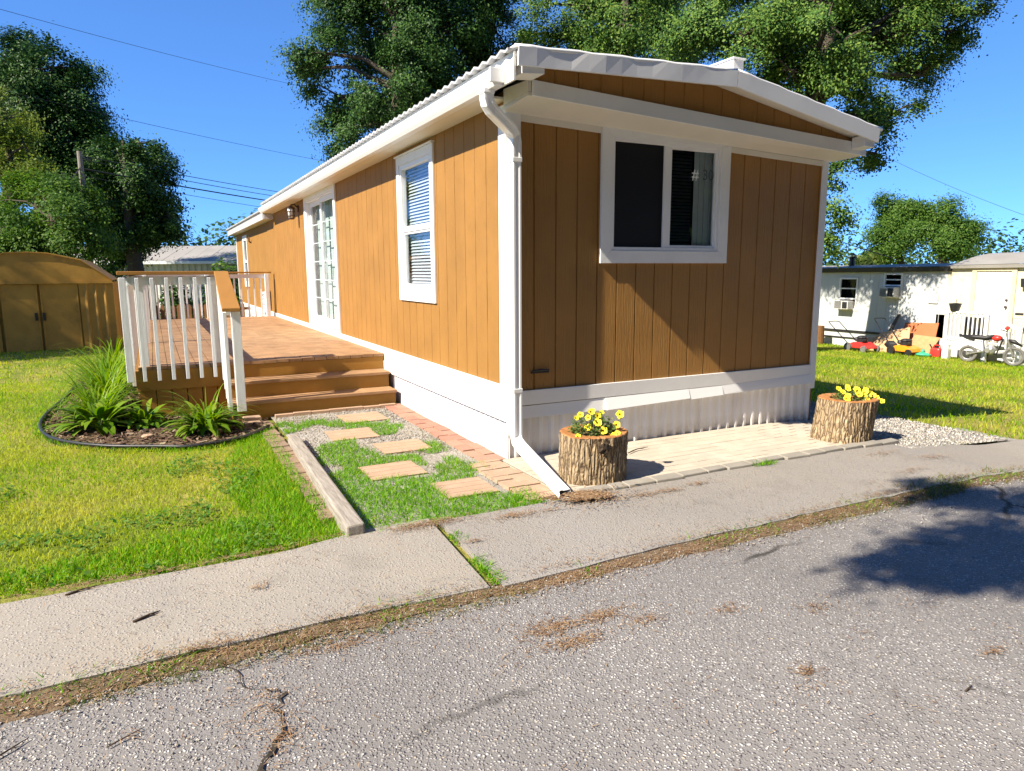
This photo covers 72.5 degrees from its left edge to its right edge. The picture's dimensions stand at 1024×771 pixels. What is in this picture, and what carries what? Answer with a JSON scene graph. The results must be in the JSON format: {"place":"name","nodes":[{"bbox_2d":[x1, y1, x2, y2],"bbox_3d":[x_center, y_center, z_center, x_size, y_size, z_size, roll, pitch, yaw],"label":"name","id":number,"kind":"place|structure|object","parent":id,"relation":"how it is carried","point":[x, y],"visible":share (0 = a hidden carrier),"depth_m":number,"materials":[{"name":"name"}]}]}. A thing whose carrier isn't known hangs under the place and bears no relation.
{"place":"outdoors","nodes":[
{"label":"outdoors","id":0,"kind":"place"},
{"bbox_2d":[0,379,76,452],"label":"lawn grass","id":1,"kind":"structure","parent":0,"point":[9,399],"depth_m":8.38,"materials":[{"name":"green plant"}]},
{"bbox_2d":[0,342,124,382],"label":"lawn grass","id":2,"kind":"structure","parent":0,"point":[30,361],"depth_m":13.48,"materials":[{"name":"green plant"}]},
{"bbox_2d":[0,9,293,84],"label":"overhead wire","id":3,"kind":"object","parent":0,"point":[137,46],"visible":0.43,"depth_m":27.95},
{"bbox_2d":[8,91,326,161],"bbox_3d":[-9.801,-13.609,42.018,0.017,0.894,40.578,4,10,25],"label":"overhead wire","id":4,"kind":"object","parent":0,"point":[158,126],"visible":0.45,"depth_m":30.09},
{"bbox_2d":[0,518,489,698],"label":"sidewalk","id":5,"kind":"structure","parent":0,"point":[33,631],"depth_m":3.32,"materials":[{"name":"concrete"}]},
{"bbox_2d":[270,407,550,528],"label":"gravel path","id":6,"kind":"structure","parent":0,"point":[434,460],"depth_m":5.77,"materials":[{"name":"grey gravel"}]},
{"bbox_2d":[275,403,395,417],"bbox_3d":[-1.982,0.290,7.940,1.358,0.059,0.065,-5,10,-27],"label":"brick border","id":7,"kind":"object","parent":6,"relation":"on","point":[334,410],"visible":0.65,"depth_m":7.90,"materials":[{"name":"red brick"}]},
{"bbox_2d":[324,427,379,441],"bbox_3d":[-1.562,0.490,6.816,0.461,0.043,0.452,-5,10,-27],"label":"paving stone","id":8,"kind":"object","parent":6,"relation":"on","point":[357,433],"visible":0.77,"depth_m":6.78,"materials":[{"name":"beige stone"}]},
{"bbox_2d":[336,411,388,423],"bbox_3d":[-1.622,0.363,7.595,0.472,0.043,0.472,-5,10,-27],"label":"paving stone","id":9,"kind":"object","parent":6,"relation":"on","point":[372,416],"visible":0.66,"depth_m":7.57,"materials":[{"name":"beige stone"}]},
{"bbox_2d":[358,460,427,480],"bbox_3d":[-0.951,0.691,5.569,0.456,0.043,0.422,-5,10,-27],"label":"paving stone","id":10,"kind":"object","parent":6,"relation":"on","point":[408,467],"visible":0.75,"depth_m":5.54,"materials":[{"name":"beige stone"}]},
{"bbox_2d":[275,410,510,523],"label":"path weeds","id":11,"kind":"object","parent":6,"relation":"on","point":[395,457],"visible":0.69,"depth_m":5.77,"materials":[{"name":"green plant"}]},
{"bbox_2d":[373,438,431,454],"bbox_3d":[-0.993,0.566,6.335,0.444,0.043,0.409,-5,10,-27],"label":"paving stone","id":12,"kind":"object","parent":6,"relation":"on","point":[393,447],"visible":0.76,"depth_m":6.30,"materials":[{"name":"beige stone"}]},
{"bbox_2d":[276,417,548,532],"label":"path grass","id":13,"kind":"structure","parent":6,"relation":"on","point":[435,509],"depth_m":5.16,"materials":[{"name":"green plant"}]},
{"bbox_2d":[431,476,497,499],"bbox_3d":[-0.348,0.762,5.119,0.398,0.043,0.403,-5,10,-27],"label":"paving stone","id":14,"kind":"object","parent":6,"relation":"on","point":[465,486],"visible":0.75,"depth_m":5.10,"materials":[{"name":"beige stone"}]},
{"bbox_2d":[0,479,1023,770],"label":"road","id":15,"kind":"structure","parent":0,"point":[552,719],"depth_m":2.69,"materials":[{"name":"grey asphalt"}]},
{"bbox_2d":[215,664,288,770],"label":"road crack","id":16,"kind":"object","parent":15,"relation":"on","point":[270,753],"visible":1,"depth_m":2.42,"materials":[{"name":"black asphalt"}]},
{"bbox_2d":[0,314,1023,603],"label":"ground","id":17,"kind":"structure","parent":0,"point":[40,592],"depth_m":5.48,"materials":[{"name":"green plant"}]},
{"bbox_2d":[0,86,71,237],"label":"maple tree","id":18,"kind":"object","parent":17,"relation":"on","point":[21,130],"visible":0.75,"depth_m":24.17,"materials":[{"name":"green plant"}]},
{"bbox_2d":[0,251,122,352],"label":"garden shed","id":19,"kind":"structure","parent":17,"relation":"on","point":[50,301],"depth_m":16.15,"materials":[{"name":"brown metal"}]},
{"bbox_2d":[0,284,43,351],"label":"door","id":20,"kind":"structure","parent":19,"relation":"in","point":[19,302],"depth_m":15.90,"materials":[{"name":"brown wood"}]},
{"bbox_2d":[39,284,83,350],"bbox_3d":[-10.470,-1.580,16.253,0.750,1.550,0.060,-5,10,-27],"label":"door","id":21,"kind":"structure","parent":19,"relation":"in","point":[60,306],"depth_m":16.25,"materials":[{"name":"brown wood"}]},
{"bbox_2d":[0,160,137,273],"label":"bushy tree","id":22,"kind":"object","parent":17,"relation":"on","point":[38,231],"visible":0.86,"depth_m":22.03,"materials":[{"name":"green plant"}]},
{"bbox_2d":[0,20,148,212],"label":"maple tree","id":23,"kind":"object","parent":17,"relation":"on","point":[65,84],"visible":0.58,"depth_m":28.37,"materials":[{"name":"green plant"}]},
{"bbox_2d":[72,151,93,261],"bbox_3d":[-14.162,-4.657,23.377,0.624,6.120,0.242,-5,10,-27],"label":"utility pole","id":24,"kind":"object","parent":17,"relation":"on","point":[80,157],"visible":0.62,"depth_m":22.94,"materials":[{"name":"grey wood"}]},
{"bbox_2d":[84,168,264,200],"bbox_3d":[-10.678,-10.738,41.470,0.050,1.149,38.396,1,9,10],"label":"overhead wire","id":25,"kind":"object","parent":24,"relation":"attached to","point":[172,184],"visible":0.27,"depth_m":28.15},
{"bbox_2d":[56,126,195,305],"bbox_3d":[-15.524,-6.167,28.279,5.344,7.840,7.633,-5,10,-27],"label":"maple tree","id":26,"kind":"object","parent":17,"relation":"on","point":[149,216],"visible":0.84,"depth_m":26.65,"materials":[{"name":"green plant"}]},
{"bbox_2d":[0,450,292,585],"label":"lawn weeds","id":27,"kind":"object","parent":17,"relation":"on","point":[159,515],"visible":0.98,"depth_m":4.32,"materials":[{"name":"green plant"}]},
{"bbox_2d":[69,246,237,312],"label":"metal building","id":28,"kind":"structure","parent":17,"relation":"on","point":[195,258],"depth_m":36.78,"materials":[{"name":"white paint"}]},
{"bbox_2d":[31,390,277,453],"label":"lawn grass","id":29,"kind":"structure","parent":17,"relation":"on","point":[58,442],"depth_m":6.52,"materials":[{"name":"green plant"}]},
{"bbox_2d":[42,370,269,447],"bbox_3d":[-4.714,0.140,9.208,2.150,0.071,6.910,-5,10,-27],"label":"mulch bed","id":30,"kind":"object","parent":17,"relation":"on","point":[134,441],"visible":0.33,"depth_m":6.88,"materials":[{"name":"brown wood"}]},
{"bbox_2d":[30,339,138,396],"bbox_3d":[-5.464,-0.173,9.255,1.682,0.769,1.665,-5,10,-27],"label":"daylily","id":31,"kind":"object","parent":30,"relation":"on","point":[110,368],"visible":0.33,"depth_m":9.34,"materials":[{"name":"green plant"}]},
{"bbox_2d":[30,357,139,416],"bbox_3d":[-4.792,-0.009,8.283,1.691,0.735,1.768,-5,10,-27],"label":"daylily","id":32,"kind":"object","parent":30,"relation":"on","point":[104,379],"visible":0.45,"depth_m":8.11,"materials":[{"name":"green plant"}]},
{"bbox_2d":[52,335,126,376],"bbox_3d":[-6.098,-0.401,10.752,1.767,0.845,1.778,-5,10,-27],"label":"daylily","id":33,"kind":"object","parent":30,"relation":"on","point":[116,353],"visible":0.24,"depth_m":10.57,"materials":[{"name":"green plant"}]},
{"bbox_2d":[29,367,156,422],"bbox_3d":[-4.438,0.131,7.455,1.307,0.654,1.461,-5,10,-27],"label":"daylily","id":34,"kind":"object","parent":30,"relation":"on","point":[108,401],"visible":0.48,"depth_m":7.51,"materials":[{"name":"green plant"}]},
{"bbox_2d":[44,397,145,436],"bbox_3d":[-4.181,0.315,7.096,0.872,0.349,0.928,1,9,8],"label":"hosta","id":35,"kind":"object","parent":30,"relation":"on","point":[92,415],"visible":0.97,"depth_m":6.93,"materials":[{"name":"green plant"}]},
{"bbox_2d":[116,398,169,431],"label":"hosta","id":36,"kind":"object","parent":30,"relation":"on","point":[146,414],"visible":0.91,"depth_m":7.21,"materials":[{"name":"green plant"}]},
{"bbox_2d":[38,386,269,451],"bbox_3d":[-4.641,0.335,7.761,4.764,0.074,1.536,6,11,36],"label":"bed edging","id":37,"kind":"object","parent":30,"relation":"on","point":[114,446],"visible":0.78,"depth_m":6.38,"materials":[{"name":"black plastic"}]},
{"bbox_2d":[160,401,247,440],"bbox_3d":[-3.026,0.344,6.960,0.742,0.367,0.909,0,9,-1],"label":"hosta","id":38,"kind":"object","parent":30,"relation":"on","point":[206,420],"visible":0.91,"depth_m":6.83,"materials":[{"name":"green plant"}]},
{"bbox_2d":[154,382,257,431],"bbox_3d":[-3.121,0.212,7.154,1.118,0.528,0.915,6,11,36],"label":"daylily","id":39,"kind":"object","parent":30,"relation":"on","point":[210,408],"visible":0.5,"depth_m":7.09,"materials":[{"name":"green plant"}]},
{"bbox_2d":[242,415,261,425],"bbox_3d":[-2.738,0.374,7.372,0.190,0.065,0.280,-5,10,-27],"label":"loose brick","id":40,"kind":"object","parent":30,"relation":"on","point":[254,418],"visible":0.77,"depth_m":7.38,"materials":[{"name":"brown brick"}]},
{"bbox_2d":[60,208,257,245],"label":"woods","id":41,"kind":"object","parent":17,"relation":"on","point":[219,241],"visible":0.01,"depth_m":79.28,"materials":[{"name":"green plant"}]},
{"bbox_2d":[0,433,348,598],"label":"lawn grass","id":42,"kind":"structure","parent":17,"relation":"on","point":[87,488],"depth_m":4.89,"materials":[{"name":"green plant"}]},
{"bbox_2d":[159,285,193,332],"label":"bush","id":43,"kind":"object","parent":17,"relation":"on","point":[176,296],"visible":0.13,"depth_m":21.89,"materials":[{"name":"green plant"}]},
{"bbox_2d":[149,303,250,327],"bbox_3d":[-9.183,-1.925,20.122,3.181,0.915,0.055,-2,9,-10],"label":"picket fence","id":44,"kind":"object","parent":17,"relation":"on","point":[162,310],"visible":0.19,"depth_m":20.03,"materials":[{"name":"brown wood"}]},
{"bbox_2d":[201,253,240,316],"bbox_3d":[-10.097,-3.311,25.006,2.233,2.809,1.966,-5,10,-27],"label":"bush","id":45,"kind":"object","parent":17,"relation":"on","point":[226,266],"visible":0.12,"depth_m":24.74,"materials":[{"name":"green plant"}]},
{"bbox_2d":[116,271,396,420],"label":"deck","id":46,"kind":"structure","parent":17,"relation":"on","point":[268,365],"depth_m":7.99,"materials":[{"name":"orange paint"}]},
{"bbox_2d":[223,427,290,466],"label":"lawn grass","id":47,"kind":"structure","parent":17,"relation":"on","point":[251,450],"depth_m":6.14,"materials":[{"name":"green plant"}]},
{"bbox_2d":[257,420,333,522],"bbox_3d":[-1.910,0.640,5.975,0.165,0.062,3.354,-5,10,-27],"label":"brick border","id":48,"kind":"object","parent":17,"relation":"on","point":[286,446],"visible":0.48,"depth_m":5.73,"materials":[{"name":"brown brick"}]},
{"bbox_2d":[288,434,364,535],"bbox_3d":[-1.483,0.687,5.342,0.110,0.109,2.644,-5,10,-24],"label":"landscape timber","id":49,"kind":"object","parent":17,"relation":"on","point":[349,521],"visible":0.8,"depth_m":4.80,"materials":[{"name":"grey wood"}]},
{"bbox_2d":[266,0,536,164],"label":"oak tree","id":50,"kind":"object","parent":17,"relation":"on","point":[410,51],"visible":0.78,"depth_m":22.27,"materials":[{"name":"green plant"}]},
{"bbox_2d":[385,403,504,461],"bbox_3d":[-0.788,0.453,7.042,0.218,0.076,2.824,-5,10,-27],"label":"brick border","id":51,"kind":"object","parent":17,"relation":"on","point":[471,449],"visible":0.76,"depth_m":6.70,"materials":[{"name":"red brick"}]},
{"bbox_2d":[447,529,510,585],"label":"verge weeds","id":52,"kind":"object","parent":17,"relation":"on","point":[483,569],"visible":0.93,"depth_m":3.70,"materials":[{"name":"green plant"}]},
{"bbox_2d":[471,459,560,501],"bbox_3d":[-0.002,0.732,5.309,0.273,0.077,1.044,-5,10,-27],"label":"brick border","id":53,"kind":"object","parent":17,"relation":"on","point":[518,479],"visible":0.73,"depth_m":5.27,"materials":[{"name":"red brick"}]},
{"bbox_2d":[501,460,544,483],"bbox_3d":[1.677,0.580,6.139,3.440,0.032,1.040,-5,10,-27],"label":"patio base","id":54,"kind":"object","parent":17,"relation":"on","point":[524,472],"visible":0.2,"depth_m":5.46,"materials":[{"name":"beige concrete"}]},
{"bbox_2d":[503,421,876,492],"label":"patio","id":55,"kind":"structure","parent":54,"relation":"on","point":[670,454],"depth_m":6.12,"materials":[{"name":"beige concrete"}]},
{"bbox_2d":[558,424,627,485],"bbox_3d":[0.613,0.517,5.297,0.549,0.358,0.529,-5,10,-27],"label":"stump planter","id":56,"kind":"object","parent":55,"relation":"on","point":[585,459],"visible":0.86,"depth_m":5.10,"materials":[{"name":"brown wood"}]},
{"bbox_2d":[567,408,623,436],"bbox_3d":[0.634,0.279,5.262,0.456,0.238,0.347,-2,9,-9],"label":"petunia","id":57,"kind":"object","parent":56,"relation":"in","point":[598,420],"visible":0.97,"depth_m":5.20,"materials":[{"name":"yellow plant"}]},
{"bbox_2d":[810,393,879,443],"bbox_3d":[3.088,0.305,6.512,0.584,0.393,0.507,-5,10,-27],"label":"stump planter","id":58,"kind":"object","parent":55,"relation":"on","point":[840,421],"visible":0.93,"depth_m":6.32,"materials":[{"name":"brown wood"}]},
{"bbox_2d":[831,384,884,403],"bbox_3d":[3.191,0.096,6.530,0.472,0.200,0.374,-5,10,-27],"label":"petunia","id":59,"kind":"object","parent":58,"relation":"in","point":[866,393],"visible":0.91,"depth_m":6.47,"materials":[{"name":"yellow plant"}]},
{"bbox_2d":[226,43,882,498],"bbox_3d":[-2.819,-2.290,14.656,4.038,3.750,21.060,-5,10,-27],"label":"mobile home","id":60,"kind":"object","parent":17,"relation":"on","point":[498,241],"visible":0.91,"depth_m":6.39,"materials":[{"name":"orange paint"}]},
{"bbox_2d":[242,235,249,286],"bbox_3d":[-7.743,-3.717,20.899,0.424,1.500,1.000,-5,10,-27],"label":"side window","id":61,"kind":"structure","parent":60,"relation":"in","point":[244,238],"depth_m":21.07,"materials":[{"name":"white paint"}]},
{"bbox_2d":[303,183,341,333],"bbox_3d":[-2.816,-2.115,11.786,0.830,2.268,2.360,-5,10,-27],"label":"patio door","id":62,"kind":"structure","parent":60,"relation":"in","point":[320,214],"depth_m":11.81,"materials":[{"name":"white paint"}]},
{"bbox_2d":[394,140,436,303],"bbox_3d":[-0.809,-1.700,7.518,0.540,1.572,1.170,-5,10,-27],"label":"side window","id":63,"kind":"structure","parent":60,"relation":"in","point":[415,181],"depth_m":7.63,"materials":[{"name":"white paint"}]},
{"bbox_2d":[599,127,731,262],"bbox_3d":[1.246,-1.695,6.467,1.424,1.116,0.626,-5,10,-27],"label":"front window","id":64,"kind":"structure","parent":60,"relation":"in","point":[664,199],"depth_m":6.19,"materials":[{"name":"white paint"}]},
{"bbox_2d":[577,484,611,492],"bbox_3d":[0.588,0.760,4.967,0.243,0.066,0.094,-5,10,-27],"label":"edging stone","id":65,"kind":"object","parent":17,"relation":"on","point":[597,487],"visible":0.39,"depth_m":4.97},
{"bbox_2d":[505,0,715,64],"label":"oak tree","id":66,"kind":"object","parent":17,"relation":"on","point":[625,30],"visible":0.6,"depth_m":25.87,"materials":[{"name":"green plant"}]},
{"bbox_2d":[622,477,654,487],"bbox_3d":[0.931,0.731,5.134,0.238,0.066,0.105,-5,10,-27],"label":"edging stone","id":67,"kind":"object","parent":17,"relation":"on","point":[640,481],"visible":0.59,"depth_m":5.11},
{"bbox_2d":[500,458,779,506],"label":"patio grass","id":68,"kind":"structure","parent":17,"relation":"on","point":[767,463],"depth_m":4.83,"materials":[{"name":"green plant"}]},
{"bbox_2d":[649,473,683,482],"bbox_3d":[1.158,0.712,5.243,0.243,0.066,0.114,-5,10,-27],"label":"edging stone","id":69,"kind":"object","parent":17,"relation":"on","point":[666,477],"visible":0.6,"depth_m":5.22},
{"bbox_2d":[676,468,706,477],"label":"edging stone","id":70,"kind":"object","parent":17,"relation":"on","point":[692,472],"visible":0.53,"depth_m":5.34,"materials":[{"name":"beige stone"}]},
{"bbox_2d":[701,465,725,472],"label":"edging stone","id":71,"kind":"object","parent":17,"relation":"on","point":[715,468],"visible":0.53,"depth_m":5.45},
{"bbox_2d":[722,461,751,469],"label":"edging stone","id":72,"kind":"object","parent":17,"relation":"on","point":[736,465],"visible":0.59,"depth_m":5.55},
{"bbox_2d":[779,451,808,459],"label":"edging stone","id":73,"kind":"object","parent":17,"relation":"on","point":[793,455],"visible":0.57,"depth_m":5.82,"materials":[{"name":"grey stone"}]},
{"bbox_2d":[640,0,1016,267],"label":"oak tree","id":74,"kind":"object","parent":17,"relation":"on","point":[835,41],"visible":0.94,"depth_m":17.86,"materials":[{"name":"green plant"}]},
{"bbox_2d":[837,442,862,449],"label":"edging stone","id":75,"kind":"object","parent":17,"relation":"on","point":[849,446],"visible":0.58,"depth_m":6.15,"materials":[{"name":"grey stone"}]},
{"bbox_2d":[828,321,879,352],"bbox_3d":[9.902,-1.435,20.349,0.560,0.803,1.525,-4,10,-20],"label":"lawn mower","id":76,"kind":"object","parent":17,"relation":"on","point":[862,344],"visible":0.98,"depth_m":19.91,"materials":[{"name":"red plastic"}]},
{"bbox_2d":[842,247,888,264],"bbox_3d":[19.979,-5.375,39.900,2.814,4.984,2.332,1,9,11],"label":"round tree","id":77,"kind":"object","parent":17,"relation":"on","point":[870,259],"visible":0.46,"depth_m":39.49,"materials":[{"name":"green plant"}]},
{"bbox_2d":[858,440,881,447],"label":"edging stone","id":78,"kind":"object","parent":17,"relation":"on","point":[870,443],"visible":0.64,"depth_m":6.26,"materials":[{"name":"grey stone"}]},
{"bbox_2d":[869,327,910,352],"bbox_3d":[11.119,-1.325,20.454,0.564,0.794,1.400,-5,10,-27],"label":"leaning board","id":79,"kind":"object","parent":17,"relation":"on","point":[880,340],"visible":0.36,"depth_m":20.52,"materials":[{"name":"brown wood"}]},
{"bbox_2d":[854,184,932,264],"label":"round tree","id":80,"kind":"object","parent":17,"relation":"on","point":[879,237],"visible":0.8,"depth_m":45.29,"materials":[{"name":"green plant"}]},
{"bbox_2d":[874,318,920,355],"bbox_3d":[10.841,-1.380,19.655,0.560,0.973,1.375,-4,10,-20],"label":"lawn mower","id":81,"kind":"object","parent":17,"relation":"on","point":[906,347],"visible":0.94,"depth_m":19.36,"materials":[{"name":"yellow plastic"}]},
{"bbox_2d":[811,342,1023,438],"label":"lawn grass","id":82,"kind":"structure","parent":17,"relation":"on","point":[926,363],"depth_m":12.10,"materials":[{"name":"green plant"}]},
{"bbox_2d":[818,252,1023,363],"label":"neighbour home","id":83,"kind":"object","parent":17,"relation":"on","point":[993,283],"visible":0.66,"depth_m":20.20,"materials":[{"name":"white metal"}]},
{"bbox_2d":[833,300,854,308],"bbox_3d":[10.669,-2.589,22.417,0.412,0.260,0.520,-5,10,-27],"label":"air conditioner","id":84,"kind":"object","parent":83,"relation":"attached to","point":[842,304],"visible":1,"depth_m":22.24,"materials":[{"name":"metal"}]},
{"bbox_2d":[838,278,858,310],"bbox_3d":[10.894,-2.945,22.447,0.330,1.030,0.670,-5,10,-27],"label":"window","id":85,"kind":"structure","parent":83,"relation":"in","point":[848,287],"depth_m":22.61,"materials":[{"name":"white paint"}]},
{"bbox_2d":[879,287,899,296],"bbox_3d":[11.367,-2.805,20.992,0.412,0.300,0.480,-5,10,-27],"label":"air conditioner","id":86,"kind":"object","parent":83,"relation":"attached to","point":[889,291],"visible":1,"depth_m":20.82,"materials":[{"name":"metal"}]},
{"bbox_2d":[882,273,903,298],"bbox_3d":[11.581,-3.007,21.070,0.330,0.750,0.600,-5,10,-27],"label":"window","id":87,"kind":"structure","parent":83,"relation":"in","point":[890,279],"depth_m":21.17,"materials":[{"name":"white paint"}]},
{"bbox_2d":[974,271,1011,341],"bbox_3d":[12.733,-2.103,18.576,0.110,1.840,0.880,-5,10,-27],"label":"door","id":88,"kind":"structure","parent":83,"relation":"in","point":[992,295],"depth_m":18.51,"materials":[{"name":"white paint"}]},
{"bbox_2d":[904,323,938,338],"bbox_3d":[11.714,-1.335,20.180,0.389,0.978,1.080,-5,10,-27],"label":"leaning board","id":89,"kind":"object","parent":17,"relation":"on","point":[927,329],"visible":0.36,"depth_m":20.12,"materials":[{"name":"orange wood"}]},
{"bbox_2d":[903,335,939,354],"bbox_3d":[11.402,-1.095,19.483,0.367,0.590,0.830,-5,10,-27],"label":"leaning board","id":90,"kind":"object","parent":17,"relation":"on","point":[921,341],"visible":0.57,"depth_m":19.44,"materials":[{"name":"beige wood"}]},
{"bbox_2d":[822,218,1023,265],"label":"woods","id":91,"kind":"object","parent":17,"relation":"on","point":[991,244],"visible":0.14,"depth_m":88.92,"materials":[{"name":"green plant"}]},
{"bbox_2d":[941,343,950,358],"bbox_3d":[11.716,-0.921,18.849,0.180,0.410,0.180,-5,10,-27],"label":"white box","id":92,"kind":"object","parent":17,"relation":"on","point":[946,350],"visible":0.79,"depth_m":18.79,"materials":[{"name":"paint"}]},
{"bbox_2d":[885,185,1007,263],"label":"round tree","id":93,"kind":"object","parent":17,"relation":"on","point":[950,234],"visible":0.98,"depth_m":43.16,"materials":[{"name":"green plant"}]},
{"bbox_2d":[942,311,1023,365],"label":"porch","id":94,"kind":"object","parent":17,"relation":"on","point":[958,344],"visible":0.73,"depth_m":18.17,"materials":[{"name":"white paint"}]},
{"bbox_2d":[964,317,984,341],"bbox_3d":[12.478,-1.523,18.820,0.081,0.660,0.556,-4,10,-21],"label":"railing","id":95,"kind":"object","parent":94,"relation":"on","point":[970,326],"visible":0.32,"depth_m":18.83,"materials":[{"name":"metal"}]},
{"bbox_2d":[958,326,1023,365],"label":"dirt bike","id":96,"kind":"object","parent":17,"relation":"on","point":[992,349],"visible":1,"depth_m":17.32,"materials":[{"name":"metal"}]},
{"bbox_2d":[0,472,1023,726],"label":"verge","id":97,"kind":"structure","parent":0,"point":[48,700],"depth_m":3.13,"materials":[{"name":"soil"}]},
{"bbox_2d":[0,449,1023,770],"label":"pine needles","id":98,"kind":"object","parent":97,"relation":"on","point":[560,631],"visible":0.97,"depth_m":3.17,"materials":[{"name":"brown plant"}]},
{"bbox_2d":[0,464,1023,714],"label":"verge weeds","id":99,"kind":"object","parent":97,"relation":"on","point":[374,617],"visible":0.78,"depth_m":3.08,"materials":[{"name":"green plant"}]},
{"bbox_2d":[893,464,1010,498],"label":"verge weeds","id":100,"kind":"object","parent":97,"relation":"on","point":[945,492],"visible":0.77,"depth_m":5.06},
{"bbox_2d":[0,0,1023,265],"label":"sky","id":101,"kind":"structure","parent":0,"point":[974,146],"materials":[{"name":"blue"}]},
{"bbox_2d":[440,444,1012,587],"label":"sidewalk","id":102,"kind":"structure","parent":0,"point":[560,532],"depth_m":4.59,"materials":[{"name":"grey concrete"}]},
{"bbox_2d":[517,482,642,509],"bbox_3d":[0.548,0.750,4.828,1.093,0.035,0.580,-5,10,-27],"label":"chip pile","id":103,"kind":"object","parent":102,"relation":"on","point":[579,495],"visible":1,"depth_m":4.76,"materials":[{"name":"brown wood"}]},
{"bbox_2d":[660,390,1017,448],"bbox_3d":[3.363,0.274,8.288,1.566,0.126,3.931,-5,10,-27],"label":"gravel","id":104,"kind":"structure","parent":0,"point":[913,426],"depth_m":7.05,"materials":[{"name":"grey gravel"}]},
{"bbox_2d":[898,439,1023,472],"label":"sidewalk","id":105,"kind":"structure","parent":0,"point":[1004,454],"depth_m":6.18,"materials":[{"name":"concrete"}]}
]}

